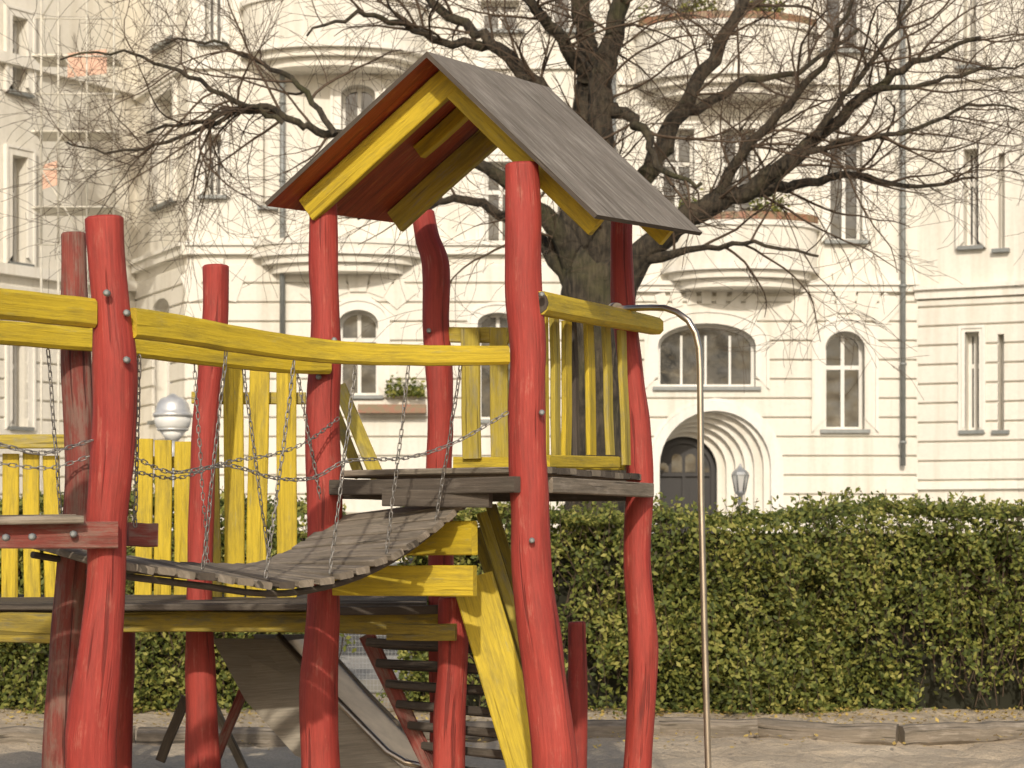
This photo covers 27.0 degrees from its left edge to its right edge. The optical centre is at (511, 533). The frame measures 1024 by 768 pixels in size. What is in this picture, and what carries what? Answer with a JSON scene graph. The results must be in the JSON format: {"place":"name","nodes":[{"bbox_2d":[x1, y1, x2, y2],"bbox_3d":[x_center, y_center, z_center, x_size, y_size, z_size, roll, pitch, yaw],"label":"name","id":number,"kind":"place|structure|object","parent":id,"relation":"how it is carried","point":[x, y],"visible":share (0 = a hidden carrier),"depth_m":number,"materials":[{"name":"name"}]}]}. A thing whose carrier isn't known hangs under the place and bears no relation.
{"place":"outdoors","nodes":[
{"label":"outdoors","id":0,"kind":"place"},
{"bbox_2d":[339,655,408,692],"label":"pavement","id":1,"kind":"structure","parent":0,"point":[361,673],"depth_m":22.71,"materials":[{"name":"grey stone"}]},
{"bbox_2d":[153,393,192,529],"bbox_3d":[-4.134,-0.104,26.000,0.485,3.207,0.485,0,0,0],"label":"street lamp","id":2,"kind":"object","parent":1,"relation":"on","point":[172,414],"visible":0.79,"depth_m":25.85,"materials":[{"name":"glass"}]},
{"bbox_2d":[339,633,408,654],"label":"road","id":3,"kind":"structure","parent":0,"point":[360,650],"depth_m":28.78,"materials":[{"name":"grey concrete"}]},
{"bbox_2d":[0,693,1023,767],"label":"ground","id":4,"kind":"structure","parent":0,"point":[743,752],"depth_m":15.77,"materials":[{"name":"beige sand"}]},
{"bbox_2d":[0,479,355,713],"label":"hedge","id":5,"kind":"object","parent":4,"relation":"on","point":[159,681],"visible":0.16,"depth_m":19.11,"materials":[{"name":"green plant"}]},
{"bbox_2d":[0,214,509,767],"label":"suspension bridge","id":6,"kind":"structure","parent":4,"relation":"on","point":[104,338],"depth_m":9.13,"materials":[{"name":"brown wood"}]},
{"bbox_2d":[155,633,421,767],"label":"playground slide","id":7,"kind":"object","parent":4,"relation":"on","point":[264,669],"visible":0.74,"depth_m":12.47,"materials":[{"name":"silver metal"}]},
{"bbox_2d":[0,264,587,767],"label":"wooden platform","id":8,"kind":"structure","parent":4,"relation":"on","point":[388,602],"depth_m":11.95,"materials":[{"name":"yellow wood"}]},
{"bbox_2d":[339,556,414,708],"bbox_3d":[-1.270,0.900,19.400,0.770,1.400,0.050,0,0,0],"label":"wire fence","id":9,"kind":"object","parent":4,"relation":"on","point":[388,657],"visible":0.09,"depth_m":19.40,"materials":[{"name":"grey metal"}]},
{"bbox_2d":[359,504,531,767],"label":"wooden stairs","id":10,"kind":"structure","parent":4,"relation":"on","point":[487,612],"depth_m":11.13,"materials":[{"name":"yellow wood"}]},
{"bbox_2d":[265,51,702,767],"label":"playground tower","id":11,"kind":"structure","parent":4,"relation":"on","point":[415,141],"depth_m":10.62,"materials":[{"name":"red wood"}]},
{"bbox_2d":[0,0,1023,532],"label":"bare tree","id":12,"kind":"object","parent":4,"relation":"on","point":[576,258],"visible":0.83,"depth_m":23.44,"materials":[{"name":"brown plant"}]},
{"bbox_2d":[0,717,1023,746],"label":"timber edging","id":13,"kind":"object","parent":4,"relation":"on","point":[944,733],"visible":0.61,"depth_m":16.31,"materials":[{"name":"grey wood"}]},
{"bbox_2d":[0,706,1023,749],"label":"fallen leaves","id":14,"kind":"object","parent":4,"relation":"on","point":[689,711],"visible":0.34,"depth_m":18.11,"materials":[{"name":"brown plant"}]},
{"bbox_2d":[608,303,711,767],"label":"fire pole","id":15,"kind":"object","parent":4,"relation":"on","point":[687,320],"visible":0.82,"depth_m":10.74,"materials":[{"name":"metal"}]},
{"bbox_2d":[376,487,1023,718],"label":"hedge","id":16,"kind":"object","parent":4,"relation":"on","point":[916,615],"visible":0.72,"depth_m":18.96,"materials":[{"name":"green plant"}]},
{"bbox_2d":[1018,0,1023,532],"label":"wing wall","id":17,"kind":"structure","parent":0,"point":[1020,260],"depth_m":39.18,"materials":[{"name":"white paint"}]},
{"bbox_2d":[1014,68,1023,488],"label":"wing details","id":18,"kind":"object","parent":17,"relation":"attached to","point":[1020,291],"visible":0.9,"depth_m":39.07,"materials":[{"name":"white paint"}]},
{"bbox_2d":[1017,296,1023,478],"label":"wing rustication","id":19,"kind":"object","parent":17,"relation":"attached to","point":[1020,391],"visible":1,"depth_m":39.11,"materials":[{"name":"beige paint"}]},
{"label":"pavement","id":20,"kind":"structure","parent":0,"visible":0},
{"bbox_2d":[0,0,136,515],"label":"wing wall","id":21,"kind":"structure","parent":20,"relation":"on","point":[69,29],"depth_m":41.31,"materials":[{"name":"white paint"}]},
{"bbox_2d":[0,284,134,519],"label":"wing rustication","id":22,"kind":"object","parent":21,"relation":"attached to","point":[46,415],"visible":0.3,"depth_m":40.74,"materials":[{"name":"beige paint"}]},
{"bbox_2d":[0,3,138,430],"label":"wing details","id":23,"kind":"object","parent":21,"relation":"attached to","point":[12,266],"visible":0.75,"depth_m":40.43,"materials":[{"name":"white paint"}]},
{"bbox_2d":[31,0,122,514],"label":"scaffolding","id":24,"kind":"object","parent":20,"relation":"on","point":[55,135],"visible":0.67,"depth_m":37.79,"materials":[{"name":"metal"}]},
{"bbox_2d":[137,0,207,478],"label":"bay side wall","id":25,"kind":"structure","parent":20,"relation":"on","point":[143,248],"depth_m":41.80,"materials":[{"name":"white paint"}]},
{"bbox_2d":[129,0,189,424],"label":"bay side details","id":26,"kind":"object","parent":25,"relation":"attached to","point":[148,261],"visible":0.27,"depth_m":41.56,"materials":[{"name":"white paint"}]},
{"bbox_2d":[134,265,186,517],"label":"bay side rustication","id":27,"kind":"object","parent":25,"relation":"attached to","point":[158,284],"visible":0.34,"depth_m":41.69,"materials":[{"name":"white paint"}]},
{"bbox_2d":[188,0,618,532],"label":"wall","id":28,"kind":"structure","parent":20,"relation":"on","point":[309,138],"depth_m":40.00,"materials":[{"name":"beige paint"}]},
{"bbox_2d":[187,265,564,561],"bbox_3d":[-2.040,-2.163,39.985,8.080,5.725,0.090,0,0,0],"label":"rustication","id":29,"kind":"object","parent":28,"relation":"attached to","point":[302,312],"visible":0.19,"depth_m":39.94,"materials":[{"name":"beige paint"}]},
{"bbox_2d":[180,0,619,422],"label":"windows","id":30,"kind":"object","parent":28,"relation":"attached to","point":[370,380],"visible":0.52,"depth_m":39.92,"materials":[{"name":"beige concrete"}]},
{"bbox_2d":[279,0,906,465],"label":"drain pipes","id":31,"kind":"object","parent":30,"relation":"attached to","point":[903,326],"visible":0.44,"depth_m":39.78,"materials":[{"name":"metal"}]},
{"bbox_2d":[239,0,819,289],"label":"balconies","id":32,"kind":"structure","parent":28,"relation":"attached to","point":[724,261],"depth_m":39.23,"materials":[{"name":"white paint"}]},
{"bbox_2d":[384,0,791,397],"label":"balcony plants","id":33,"kind":"object","parent":32,"relation":"on","point":[419,393],"visible":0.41,"depth_m":39.59,"materials":[{"name":"green plant"}]},
{"bbox_2d":[731,464,748,529],"bbox_3d":[3.638,0.244,34.000,0.287,2.709,0.251,0,0,0],"label":"street lamp","id":34,"kind":"object","parent":20,"relation":"on","point":[740,475],"visible":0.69,"depth_m":33.94,"materials":[{"name":"white glass"}]},
{"bbox_2d":[619,0,916,532],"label":"wall","id":35,"kind":"structure","parent":20,"relation":"on","point":[887,270],"depth_m":40.00,"materials":[{"name":"beige paint"}]},
{"bbox_2d":[636,296,917,531],"bbox_3d":[4.800,-1.875,39.985,5.600,5.150,0.090,0,0,0],"label":"rustication","id":36,"kind":"object","parent":35,"relation":"attached to","point":[830,446],"visible":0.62,"depth_m":39.94,"materials":[{"name":"beige paint"}]},
{"bbox_2d":[618,0,919,532],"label":"windows","id":37,"kind":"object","parent":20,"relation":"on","point":[736,434],"visible":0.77,"depth_m":40.15,"materials":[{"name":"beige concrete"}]},
{"bbox_2d":[917,0,1017,532],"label":"facet wall","id":38,"kind":"structure","parent":20,"relation":"on","point":[975,266],"depth_m":39.65,"materials":[{"name":"white paint"}]},
{"bbox_2d":[914,0,1018,489],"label":"facet details","id":39,"kind":"object","parent":38,"relation":"attached to","point":[977,380],"visible":0.81,"depth_m":39.56,"materials":[{"name":"white paint"}]},
{"bbox_2d":[917,296,1017,479],"bbox_3d":[8.445,-2.675,39.586,1.882,3.350,0.090,0,0,25],"label":"facet rustication","id":40,"kind":"object","parent":38,"relation":"attached to","point":[949,393],"visible":1,"depth_m":39.62,"materials":[{"name":"beige paint"}]}
]}

